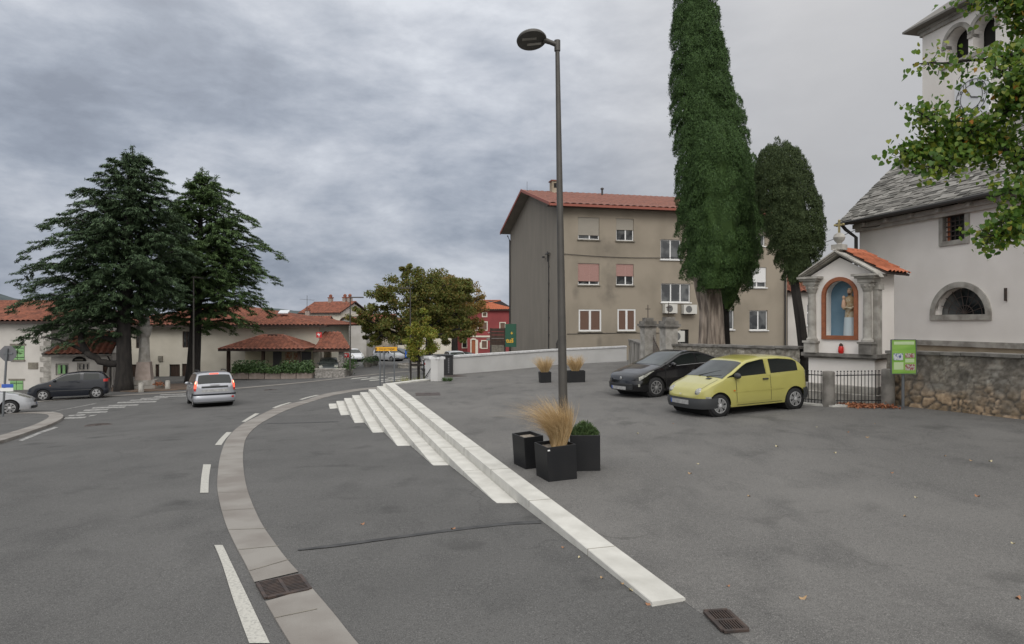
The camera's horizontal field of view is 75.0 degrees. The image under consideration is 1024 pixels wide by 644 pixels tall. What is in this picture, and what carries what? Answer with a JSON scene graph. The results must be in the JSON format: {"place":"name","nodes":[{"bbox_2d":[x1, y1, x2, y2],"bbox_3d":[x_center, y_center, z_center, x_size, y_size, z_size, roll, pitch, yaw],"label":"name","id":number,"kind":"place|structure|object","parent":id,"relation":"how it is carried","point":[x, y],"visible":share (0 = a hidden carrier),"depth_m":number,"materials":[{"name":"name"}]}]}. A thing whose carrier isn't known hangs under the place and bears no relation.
{"place":"outdoors","nodes":[
{"label":"outdoors","id":0,"kind":"place"},
{"bbox_2d":[0,355,742,643],"bbox_3d":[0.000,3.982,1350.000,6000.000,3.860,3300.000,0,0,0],"label":"ground","id":1,"kind":"structure","parent":0,"point":[116,531],"depth_m":7.70,"materials":[{"name":"asphalt"}]},
{"bbox_2d":[0,391,37,413],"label":"waiting car","id":2,"kind":"object","parent":1,"relation":"on","point":[16,402],"visible":0.92,"depth_m":28.30,"materials":[{"name":"silver metal"}]},
{"bbox_2d":[0,413,48,434],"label":"traffic island","id":3,"kind":"structure","parent":1,"relation":"on","point":[9,423],"depth_m":24.39,"materials":[{"name":"concrete"}]},
{"bbox_2d":[0,346,16,415],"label":"road sign","id":4,"kind":"object","parent":3,"relation":"on","point":[8,353],"visible":0.88,"depth_m":26.63,"materials":[{"name":"grey"}]},
{"bbox_2d":[0,412,62,443],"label":"island kerb","id":5,"kind":"structure","parent":1,"relation":"on","point":[53,418],"depth_m":22.12,"materials":[{"name":"concrete"}]},
{"bbox_2d":[0,300,117,389],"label":"village house","id":6,"kind":"structure","parent":1,"relation":"on","point":[28,367],"depth_m":46.00,"materials":[{"name":"white"}]},
{"bbox_2d":[26,371,110,400],"bbox_3d":[-24.720,3.554,37.348,3.930,1.588,1.974,0,-2,-28],"label":"parked car","id":7,"kind":"object","parent":1,"relation":"on","point":[93,384],"visible":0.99,"depth_m":36.79,"materials":[{"name":"black paint"}]},
{"bbox_2d":[41,331,115,386],"bbox_3d":[-30.002,3.139,47.175,4.117,5.193,4.880,0,0,-17],"label":"shop annex","id":8,"kind":"object","parent":1,"relation":"on","point":[70,359],"visible":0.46,"depth_m":45.44,"materials":[{"name":"white"}]},
{"bbox_2d":[56,363,68,374],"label":"window","id":9,"kind":"structure","parent":8,"relation":"in","point":[66,365],"depth_m":45.29,"materials":[{"name":"wood"}]},
{"bbox_2d":[78,363,89,370],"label":"window","id":10,"kind":"structure","parent":8,"relation":"in","point":[81,366],"depth_m":45.66,"materials":[{"name":"grey stone"}]},
{"bbox_2d":[3,145,204,391],"bbox_3d":[-26.416,-3.342,43.376,12.699,16.240,9.504,0,0,0],"label":"cedar tree","id":11,"kind":"object","parent":1,"relation":"on","point":[128,242],"visible":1,"depth_m":42.09,"materials":[{"name":"green plant"}]},
{"bbox_2d":[111,383,186,391],"bbox_3d":[-24.974,4.541,45.511,9.819,0.448,7.787,0,0,0],"label":"planting bed","id":12,"kind":"object","parent":1,"relation":"on","point":[180,386],"visible":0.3,"depth_m":43.48,"materials":[{"name":"soil"}]},
{"bbox_2d":[133,316,158,388],"bbox_3d":[-24.557,2.154,44.574,1.600,5.042,1.600,0,0,-17],"label":"war memorial","id":13,"kind":"object","parent":12,"relation":"on","point":[144,374],"visible":0.79,"depth_m":44.25,"materials":[{"name":"stone"}]},
{"bbox_2d":[191,276,202,373],"bbox_3d":[-21.763,0.713,46.120,0.300,7.665,1.173,0,0,0],"label":"street lamp","id":14,"kind":"object","parent":12,"relation":"on","point":[193,356],"visible":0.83,"depth_m":45.56,"materials":[{"name":"metal"}]},
{"bbox_2d":[200,464,210,492],"bbox_3d":[-5.304,2.680,11.553,0.138,0.161,3.096,0,0,-24],"label":"edge line","id":15,"kind":"object","parent":1,"relation":"on","point":[204,487],"visible":1,"depth_m":11.31,"materials":[{"name":"paint"}]},
{"bbox_2d":[185,369,235,406],"bbox_3d":[-14.215,3.057,31.350,1.977,1.694,4.287,0,-2,-31],"label":"people carrier","id":16,"kind":"object","parent":1,"relation":"on","point":[209,388],"visible":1,"depth_m":29.72,"materials":[{"name":"silver metal"}]},
{"bbox_2d":[198,374,230,383],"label":"rear window","id":17,"kind":"structure","parent":16,"relation":"in","point":[216,378],"depth_m":29.72,"materials":[{"name":"grey glass"}]},
{"bbox_2d":[149,166,289,382],"bbox_3d":[-22.729,-3.402,50.320,11.957,16.667,9.628,0,0,0],"label":"cedar tree","id":18,"kind":"object","parent":1,"relation":"on","point":[217,252],"visible":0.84,"depth_m":49.42,"materials":[{"name":"green plant"}]},
{"bbox_2d":[37,370,421,401],"bbox_3d":[-16.016,4.396,48.780,3.930,0.456,39.396,0,0,32],"label":"kerb line","id":19,"kind":"object","parent":1,"relation":"on","point":[235,388],"visible":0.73,"depth_m":41.08,"materials":[{"name":"concrete"}]},
{"bbox_2d":[230,360,249,378],"bbox_3d":[-21.837,3.803,53.962,1.517,1.560,2.324,0,0,0],"label":"stone trough","id":20,"kind":"object","parent":1,"relation":"on","point":[239,371],"visible":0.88,"depth_m":53.65,"materials":[{"name":"stone"}]},
{"bbox_2d":[215,545,269,642],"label":"edge line","id":21,"kind":"object","parent":1,"relation":"on","point":[253,629],"visible":1,"depth_m":5.89,"materials":[{"name":"paint"}]},
{"bbox_2d":[131,299,358,376],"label":"cream house","id":22,"kind":"structure","parent":1,"relation":"on","point":[168,351],"depth_m":60.00,"materials":[{"name":"beige"}]},
{"bbox_2d":[171,364,179,375],"bbox_3d":[-30.320,4.568,60.140,0.931,1.513,0.040,0,0,0],"label":"door","id":23,"kind":"structure","parent":22,"relation":"in","point":[175,368],"depth_m":60.12,"materials":[{"name":"brown wood"}]},
{"bbox_2d":[183,331,188,347],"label":"window","id":24,"kind":"structure","parent":22,"relation":"in","point":[185,333],"depth_m":60.11,"materials":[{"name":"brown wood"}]},
{"bbox_2d":[246,360,268,378],"bbox_3d":[-20.555,3.799,53.971,1.496,1.568,2.165,0,0,0],"label":"stone trough","id":25,"kind":"object","parent":1,"relation":"on","point":[255,370],"visible":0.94,"depth_m":53.65,"materials":[{"name":"stone"}]},
{"bbox_2d":[218,334,315,372],"bbox_3d":[-20.886,2.931,58.200,7.276,3.752,5.431,0,0,0],"label":"porch","id":26,"kind":"object","parent":1,"relation":"on","point":[274,349],"visible":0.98,"depth_m":57.18,"materials":[{"name":"red tile"}]},
{"bbox_2d":[273,352,281,365],"bbox_3d":[-21.020,3.733,59.768,0.760,2.149,0.055,0,0,0],"label":"door","id":27,"kind":"structure","parent":26,"relation":"in","point":[277,356],"depth_m":59.74,"materials":[{"name":"grey"}]},
{"bbox_2d":[301,352,310,363],"bbox_3d":[-18.413,3.733,59.768,0.869,2.149,0.055,0,0,0],"label":"door","id":28,"kind":"structure","parent":26,"relation":"in","point":[304,355],"depth_m":59.74,"materials":[{"name":"grey"}]},
{"bbox_2d":[262,363,280,378],"bbox_3d":[-19.265,3.966,53.946,1.528,1.233,2.149,0,0,0],"label":"stone trough","id":29,"kind":"object","parent":1,"relation":"on","point":[271,372],"visible":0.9,"depth_m":53.65,"materials":[{"name":"stone"}]},
{"bbox_2d":[256,574,311,598],"bbox_3d":[-2.152,2.486,6.286,0.428,0.019,0.430,0,0,-31],"label":"drain grate","id":30,"kind":"object","parent":1,"relation":"on","point":[280,586],"visible":1,"depth_m":6.26,"materials":[{"name":"black"}]},
{"bbox_2d":[278,360,297,378],"bbox_3d":[-17.986,3.807,54.093,1.530,1.551,2.101,0,0,0],"label":"stone trough","id":31,"kind":"object","parent":1,"relation":"on","point":[286,370],"visible":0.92,"depth_m":53.65,"materials":[{"name":"stone"}]},
{"bbox_2d":[217,387,376,581],"bbox_3d":[-7.028,3.274,23.832,4.479,1.566,35.849,0,0,-9],"label":"gutter","id":32,"kind":"object","parent":1,"relation":"on","point":[241,519],"visible":0.94,"depth_m":9.06,"materials":[{"name":"concrete"}]},
{"bbox_2d":[294,360,315,378],"bbox_3d":[-16.724,3.800,54.018,1.514,1.566,2.072,0,0,0],"label":"stone trough","id":33,"kind":"object","parent":1,"relation":"on","point":[305,370],"visible":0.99,"depth_m":53.65,"materials":[{"name":"stone"}]},
{"bbox_2d":[265,588,357,643],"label":"gutter","id":34,"kind":"object","parent":1,"relation":"on","point":[321,624],"visible":1,"depth_m":5.56,"materials":[{"name":"concrete"}]},
{"bbox_2d":[317,357,338,367],"bbox_3d":[-16.069,3.895,58.510,1.973,1.588,3.917,-1,-1,-14],"label":"parked car","id":35,"kind":"object","parent":1,"relation":"on","point":[328,362],"visible":0.6,"depth_m":57.70,"materials":[{"name":"grey paint"}]},
{"bbox_2d":[314,368,345,377],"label":"dry stone wall","id":36,"kind":"structure","parent":1,"relation":"on","point":[329,372],"depth_m":54.00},
{"bbox_2d":[297,294,365,319],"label":"village house","id":37,"kind":"structure","parent":1,"relation":"on","point":[337,310],"depth_m":110.70,"materials":[{"name":"orange"}]},
{"bbox_2d":[313,331,351,367],"bbox_3d":[-15.486,2.821,59.219,3.319,3.979,3.362,0,0,0],"label":"canopy","id":38,"kind":"object","parent":1,"relation":"on","point":[328,343],"visible":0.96,"depth_m":58.37,"materials":[{"name":"orange tile"}]},
{"bbox_2d":[340,359,358,375],"bbox_3d":[-14.063,3.854,57.047,1.800,1.435,1.716,0,0,0],"label":"flower tub","id":39,"kind":"object","parent":1,"relation":"on","point":[346,366],"visible":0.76,"depth_m":56.97,"materials":[{"name":"grey stone"}]},
{"bbox_2d":[349,297,363,375],"bbox_3d":[-13.073,1.264,56.030,1.173,6.748,0.300,0,0,0],"label":"street lamp","id":40,"kind":"object","parent":1,"relation":"on","point":[350,338],"visible":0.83,"depth_m":55.98,"materials":[{"name":"metal"}]},
{"bbox_2d":[340,317,374,357],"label":"village house","id":41,"kind":"structure","parent":1,"relation":"on","point":[358,342],"depth_m":92.00,"materials":[{"name":"white"}]},
{"bbox_2d":[351,348,363,361],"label":"parked car","id":42,"kind":"object","parent":1,"relation":"on","point":[357,354],"visible":0.43,"depth_m":86.63,"materials":[{"name":"white paint"}]},
{"bbox_2d":[361,356,375,366],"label":"flower tub","id":43,"kind":"object","parent":1,"relation":"on","point":[367,362],"visible":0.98,"depth_m":72.50,"materials":[{"name":"grey stone"}]},
{"bbox_2d":[368,314,397,347],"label":"village house","id":44,"kind":"structure","parent":1,"relation":"on","point":[385,344],"depth_m":99.90,"materials":[{"name":"white"}]},
{"bbox_2d":[375,347,396,385],"bbox_3d":[-5.598,2.435,29.617,1.005,2.660,0.082,0,0,0],"label":"direction sign","id":45,"kind":"object","parent":1,"relation":"on","point":[380,349],"visible":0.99,"depth_m":29.60,"materials":[{"name":"yellow"}]},
{"bbox_2d":[372,346,404,360],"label":"parked car","id":46,"kind":"object","parent":1,"relation":"on","point":[399,356],"visible":0.7,"depth_m":86.98,"materials":[{"name":"silver metal"}]},
{"bbox_2d":[343,263,455,361],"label":"chestnut tree","id":47,"kind":"object","parent":1,"relation":"on","point":[367,323],"visible":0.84,"depth_m":71.24,"materials":[{"name":"green plant"}]},
{"bbox_2d":[397,362,421,367],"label":"tree bed ring","id":48,"kind":"object","parent":1,"relation":"on","point":[403,365],"visible":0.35,"depth_m":68.95,"materials":[{"name":"grey stone"}]},
{"bbox_2d":[298,520,540,549],"bbox_3d":[-0.996,2.516,7.941,2.977,0.028,0.205,0,0,-22],"label":"tar strip","id":49,"kind":"object","parent":1,"relation":"on","point":[444,530],"visible":1,"depth_m":7.97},
{"bbox_2d":[401,308,440,379],"bbox_3d":[-4.923,1.614,36.102,2.136,4.760,1.565,0,0,0],"label":"young maple","id":50,"kind":"object","parent":1,"relation":"on","point":[417,331],"visible":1,"depth_m":35.92,"materials":[{"name":"green plant"}]},
{"bbox_2d":[398,319,451,353],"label":"village house","id":51,"kind":"structure","parent":1,"relation":"on","point":[443,349],"depth_m":112.00,"materials":[{"name":"white"}]},
{"bbox_2d":[419,268,476,355],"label":"chestnut tree","id":52,"kind":"object","parent":1,"relation":"on","point":[463,290],"visible":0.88,"depth_m":72.56,"materials":[{"name":"green plant"}]},
{"bbox_2d":[436,272,489,350],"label":"chestnut tree","id":53,"kind":"object","parent":1,"relation":"on","point":[476,322],"visible":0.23,"depth_m":88.65,"materials":[{"name":"green plant"}]},
{"bbox_2d":[467,300,508,353],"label":"red house","id":54,"kind":"structure","parent":1,"relation":"on","point":[496,315],"depth_m":112.00,"materials":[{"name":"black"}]},
{"bbox_2d":[470,338,477,353],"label":"door","id":55,"kind":"structure","parent":54,"relation":"in","point":[473,342],"depth_m":111.91,"materials":[{"name":"brown"}]},
{"bbox_2d":[486,338,503,352],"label":"grey outbuilding","id":56,"kind":"structure","parent":1,"relation":"on","point":[497,348],"depth_m":56.00,"materials":[{"name":"paint"}]},
{"bbox_2d":[490,328,505,352],"bbox_3d":[-1.003,2.217,47.053,1.112,3.600,0.206,0,0,0],"label":"information cabinet","id":57,"kind":"object","parent":1,"relation":"on","point":[497,335],"visible":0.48,"depth_m":46.95,"materials":[{"name":"brown wood"}]},
{"bbox_2d":[329,383,684,606],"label":"stone steps","id":58,"kind":"structure","parent":1,"relation":"on","point":[396,414],"depth_m":11.47,"materials":[{"name":"stone"}]},
{"bbox_2d":[628,339,639,364],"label":"old wing wall","id":59,"kind":"structure","parent":1,"relation":"on","point":[634,350],"depth_m":32.52,"materials":[{"name":"concrete"}]},
{"bbox_2d":[397,360,1023,643],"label":"paved square","id":60,"kind":"structure","parent":1,"relation":"on","point":[846,546],"depth_m":8.74,"materials":[{"name":"asphalt"}]},
{"bbox_2d":[383,379,430,386],"bbox_3d":[-4.301,2.780,27.575,0.340,0.660,2.674,0,0,30],"label":"edge coping","id":61,"kind":"object","parent":60,"relation":"on","point":[404,382],"visible":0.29,"depth_m":27.48,"materials":[{"name":"stone"}]},
{"bbox_2d":[424,356,444,380],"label":"stair pier","id":62,"kind":"structure","parent":60,"relation":"on","point":[434,368],"depth_m":28.25,"materials":[{"name":"white paint"}]},
{"bbox_2d":[431,354,453,374],"bbox_3d":[-3.302,2.025,31.579,1.060,0.950,0.600,0,0,-3],"label":"utility cabinet","id":63,"kind":"object","parent":60,"relation":"on","point":[448,364],"visible":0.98,"depth_m":31.34,"materials":[{"name":"metal"}]},
{"bbox_2d":[512,431,542,468],"bbox_3d":[0.279,2.213,11.524,0.360,0.555,0.520,-3,1,-23],"label":"litter bin","id":64,"kind":"object","parent":60,"relation":"on","point":[523,450],"visible":0.91,"depth_m":11.31,"materials":[{"name":"metal"}]},
{"bbox_2d":[498,396,578,481],"bbox_3d":[0.294,1.817,10.535,1.654,1.371,0.999,-3,1,-20],"label":"planter box","id":65,"kind":"object","parent":60,"relation":"on","point":[555,456],"visible":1,"depth_m":10.45,"materials":[{"name":"black"}]},
{"bbox_2d":[453,346,626,373],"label":"garden wall","id":66,"kind":"structure","parent":60,"relation":"on","point":[482,362],"depth_m":35.50,"materials":[{"name":"paint"}]},
{"bbox_2d":[517,28,567,416],"bbox_3d":[0.549,-1.190,11.261,0.948,7.350,0.494,0,0,0],"label":"street lamp","id":67,"kind":"object","parent":60,"relation":"on","point":[531,39],"visible":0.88,"depth_m":11.27,"materials":[{"name":"grey brown paint"},{"name":"lamp glass"}]},
{"bbox_2d":[531,356,553,382],"bbox_3d":[1.272,1.896,27.079,1.060,1.127,1.017,0,0,-44],"label":"planter box","id":68,"kind":"object","parent":60,"relation":"on","point":[544,375],"visible":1,"depth_m":26.91,"materials":[{"name":"plastic"}]},
{"bbox_2d":[567,354,587,382],"bbox_3d":[2.491,1.843,26.825,0.996,1.153,1.059,0,0,-42],"label":"planter box","id":69,"kind":"object","parent":60,"relation":"on","point":[575,373],"visible":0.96,"depth_m":26.59,"materials":[{"name":"plastic"}]},
{"bbox_2d":[570,420,599,470],"bbox_3d":[1.218,2.047,11.230,0.559,0.834,0.527,-1,0,3],"label":"planter box","id":70,"kind":"object","parent":60,"relation":"on","point":[585,437],"visible":0.96,"depth_m":10.98,"materials":[{"name":"plastic"}]},
{"bbox_2d":[500,180,786,359],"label":"apartment block","id":71,"kind":"structure","parent":60,"relation":"on","point":[622,265],"depth_m":44.62,"materials":[{"name":"grey paint"}]},
{"bbox_2d":[505,324,515,346],"bbox_3d":[-0.061,0.896,44.675,0.720,1.532,0.638,0,0,6],"label":"shop sign","id":72,"kind":"object","parent":71,"relation":"attached to","point":[510,335],"visible":1,"depth_m":44.38,"materials":[{"name":"green"}]},
{"bbox_2d":[577,217,600,240],"bbox_3d":[4.994,-6.058,43.496,1.588,1.504,0.240,0,0,-13],"label":"window","id":73,"kind":"structure","parent":71,"relation":"in","point":[588,228],"depth_m":43.52,"materials":[{"name":"white"}]},
{"bbox_2d":[577,263,600,285],"bbox_3d":[4.994,-3.086,43.496,1.588,1.462,0.240,0,0,-13],"label":"window","id":74,"kind":"structure","parent":71,"relation":"in","point":[588,274],"depth_m":43.53,"materials":[{"name":"pink"}]},
{"bbox_2d":[578,309,602,332],"bbox_3d":[5.088,-0.070,43.482,1.679,1.504,0.170,0,0,-13],"label":"window","id":75,"kind":"structure","parent":71,"relation":"in","point":[589,319],"depth_m":43.52,"materials":[{"name":"white"}]},
{"bbox_2d":[615,219,634,241],"bbox_3d":[7.451,-6.054,44.071,1.353,1.523,0.240,0,0,-13],"label":"window","id":76,"kind":"structure","parent":71,"relation":"in","point":[624,227],"depth_m":44.13,"materials":[{"name":"white"}]},
{"bbox_2d":[615,264,634,285],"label":"window","id":77,"kind":"structure","parent":71,"relation":"in","point":[624,272],"depth_m":44.13,"materials":[{"name":"white"}]},
{"bbox_2d":[617,309,636,331],"bbox_3d":[7.577,-0.093,44.068,1.401,1.524,0.170,0,0,-13],"label":"window","id":78,"kind":"structure","parent":71,"relation":"in","point":[625,317],"depth_m":44.09,"materials":[{"name":"white"}]},
{"bbox_2d":[660,239,679,260],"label":"window","id":79,"kind":"structure","parent":71,"relation":"in","point":[669,248],"depth_m":44.89,"materials":[{"name":"white"}]},
{"bbox_2d":[663,304,677,313],"bbox_3d":[10.535,-0.865,44.541,0.896,0.658,0.452,0,0,-13],"label":"air conditioner","id":80,"kind":"object","parent":71,"relation":"attached to","point":[673,309],"visible":0.86,"depth_m":44.35,"materials":[{"name":"grey"}]},
{"bbox_2d":[660,283,691,302],"bbox_3d":[11.018,-1.924,44.910,2.254,1.333,0.240,0,0,-13],"label":"window","id":81,"kind":"structure","parent":71,"relation":"in","point":[670,293],"depth_m":45.00,"materials":[{"name":"white"}]},
{"bbox_2d":[681,305,696,314],"bbox_3d":[11.899,-0.828,44.860,0.957,0.662,0.452,0,0,-13],"label":"air conditioner","id":82,"kind":"object","parent":71,"relation":"attached to","point":[689,309],"visible":1,"depth_m":44.65,"materials":[{"name":"grey"}]},
{"bbox_2d":[749,310,768,330],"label":"window","id":83,"kind":"structure","parent":71,"relation":"in","point":[757,318],"depth_m":46.40,"materials":[{"name":"white"}]},
{"bbox_2d":[751,267,767,287],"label":"window","id":84,"kind":"structure","parent":71,"relation":"in","point":[760,279],"depth_m":46.41,"materials":[{"name":"white"}]},
{"bbox_2d":[637,318,656,358],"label":"gate pillar","id":85,"kind":"structure","parent":60,"relation":"on","point":[647,327],"depth_m":28.27,"materials":[{"name":"grey stone"}]},
{"bbox_2d":[609,342,716,397],"bbox_3d":[5.200,1.529,22.026,4.105,1.675,2.050,-2,0,-26],"label":"parked car","id":86,"kind":"object","parent":60,"relation":"on","point":[654,374],"visible":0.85,"depth_m":21.13,"materials":[{"name":"black paint"}]},
{"bbox_2d":[656,303,680,349],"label":"gate pillar","id":87,"kind":"structure","parent":60,"relation":"on","point":[668,326],"depth_m":25.18,"materials":[{"name":"grey stone"}]},
{"bbox_2d":[703,608,748,632],"bbox_3d":[1.735,2.422,5.419,0.234,0.019,0.396,0,0,-8],"label":"drain grate","id":88,"kind":"object","parent":60,"relation":"on","point":[725,620],"visible":1,"depth_m":5.40,"materials":[{"name":"black"}]},
{"bbox_2d":[667,354,807,416],"bbox_3d":[5.851,1.606,17.445,3.536,1.474,1.948,-2,0,-21],"label":"parked car","id":89,"kind":"object","parent":60,"relation":"on","point":[716,387],"visible":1,"depth_m":16.82,"materials":[{"name":"yellow paint"}]},
{"bbox_2d":[671,343,808,381],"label":"rubble wall","id":90,"kind":"structure","parent":60,"relation":"on","point":[720,350],"depth_m":21.74,"materials":[{"name":"stone"}]},
{"bbox_2d":[787,277,807,345],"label":"village house","id":91,"kind":"structure","parent":60,"relation":"on","point":[791,334],"depth_m":47.58,"materials":[{"name":"white"}]},
{"bbox_2d":[803,402,847,406],"bbox_3d":[8.567,2.304,17.453,2.384,0.393,0.649,0,0,30],"label":"kerb stone","id":92,"kind":"object","parent":60,"relation":"on","point":[820,404],"visible":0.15,"depth_m":17.50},
{"bbox_2d":[804,370,821,403],"bbox_3d":[7.998,1.726,17.915,0.037,0.885,0.749,0,0,-32],"label":"iron fence","id":93,"kind":"object","parent":92,"relation":"on","point":[811,374],"visible":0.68,"depth_m":17.85,"materials":[{"name":"metal"}]},
{"bbox_2d":[835,370,880,403],"bbox_3d":[8.969,1.691,17.299,1.074,0.907,0.040,0,0,13],"label":"iron fence","id":94,"kind":"object","parent":92,"relation":"on","point":[854,375],"visible":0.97,"depth_m":17.31,"materials":[{"name":"metal"}]},
{"bbox_2d":[822,371,834,406],"bbox_3d":[8.282,1.747,17.462,0.316,0.930,0.316,0,0,0],"label":"stone bollard","id":95,"kind":"object","parent":60,"relation":"on","point":[828,388],"visible":0.94,"depth_m":17.34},
{"bbox_2d":[836,401,900,408],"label":"leaf litter","id":96,"kind":"object","parent":60,"relation":"on","point":[863,405],"visible":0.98,"depth_m":16.94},
{"bbox_2d":[881,369,894,405],"bbox_3d":[9.657,1.682,17.136,0.326,0.960,0.326,0,0,0],"label":"stone bollard","id":97,"kind":"object","parent":60,"relation":"on","point":[887,387],"visible":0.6,"depth_m":17.01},
{"bbox_2d":[890,339,916,408],"bbox_3d":[9.618,1.290,16.434,0.690,1.726,0.116,0,0,-7],"label":"information board","id":98,"kind":"object","parent":60,"relation":"on","point":[903,357],"visible":1,"depth_m":16.38,"materials":[{"name":"green"}]},
{"bbox_2d":[871,0,1023,260],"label":"lime tree","id":99,"kind":"object","parent":60,"relation":"on","point":[974,140],"visible":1,"depth_m":9.28,"materials":[{"name":"green plant"}]},
{"bbox_2d":[885,350,1023,419],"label":"rubble wall","id":100,"kind":"structure","parent":60,"relation":"on","point":[986,383],"depth_m":15.51,"materials":[{"name":"stone"}]},
{"bbox_2d":[0,0,949,314],"label":"sky","id":101,"kind":"structure","parent":0,"point":[366,140],"materials":[{"name":"grey"}]},
{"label":"churchyard ground","id":102,"kind":"structure","parent":0,"visible":0},
{"bbox_2d":[666,0,760,343],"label":"cypress tree","id":103,"kind":"object","parent":102,"relation":"on","point":[714,210],"visible":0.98,"depth_m":25.05,"materials":[{"name":"green plant"}]},
{"bbox_2d":[721,93,765,343],"bbox_3d":[9.315,-4.026,27.771,2.523,11.423,2.380,0,0,0],"label":"cypress tree","id":104,"kind":"object","parent":102,"relation":"on","point":[729,299],"visible":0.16,"depth_m":27.34,"materials":[{"name":"green plant"}]},
{"bbox_2d":[752,136,828,345],"bbox_3d":[9.578,-2.522,22.991,2.436,7.832,2.183,0,0,0],"label":"cypress tree","id":105,"kind":"object","parent":102,"relation":"on","point":[795,231],"visible":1,"depth_m":22.49,"materials":[{"name":"green plant"}]},
{"bbox_2d":[796,219,910,403],"bbox_3d":[9.592,-0.298,18.987,1.940,5.136,2.507,0,0,-37],"label":"wayside shrine","id":106,"kind":"object","parent":102,"relation":"on","point":[831,278],"visible":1,"depth_m":18.55,"materials":[{"name":"paint"}]},
{"bbox_2d":[841,288,853,335],"bbox_3d":[9.387,-0.275,18.594,0.388,1.358,0.362,0,0,8],"label":"saint statue","id":107,"kind":"object","parent":106,"relation":"in","point":[847,305],"visible":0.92,"depth_m":18.54,"materials":[{"name":"grey"}]},
{"bbox_2d":[836,115,1023,353],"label":"parish church","id":108,"kind":"structure","parent":102,"relation":"on","point":[953,292],"depth_m":20.50,"materials":[{"name":"white"}]},
{"bbox_2d":[939,213,969,246],"bbox_3d":[13.450,-2.919,20.176,0.270,1.178,1.047,0,0,-13],"label":"grated window","id":109,"kind":"structure","parent":108,"relation":"in","point":[955,221],"depth_m":20.32,"materials":[{"name":"grey stone"}]},
{"bbox_2d":[929,282,991,319],"bbox_3d":[13.519,-0.629,20.005,0.330,1.153,2.087,0,0,-13],"label":"lunette window","id":110,"kind":"structure","parent":108,"relation":"in","point":[969,302],"depth_m":20.04,"materials":[{"name":"grey stone"}]},
{"bbox_2d":[902,0,1023,203],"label":"bell tower","id":111,"kind":"structure","parent":102,"relation":"on","point":[949,23],"depth_m":25.55,"materials":[{"name":"paint"}]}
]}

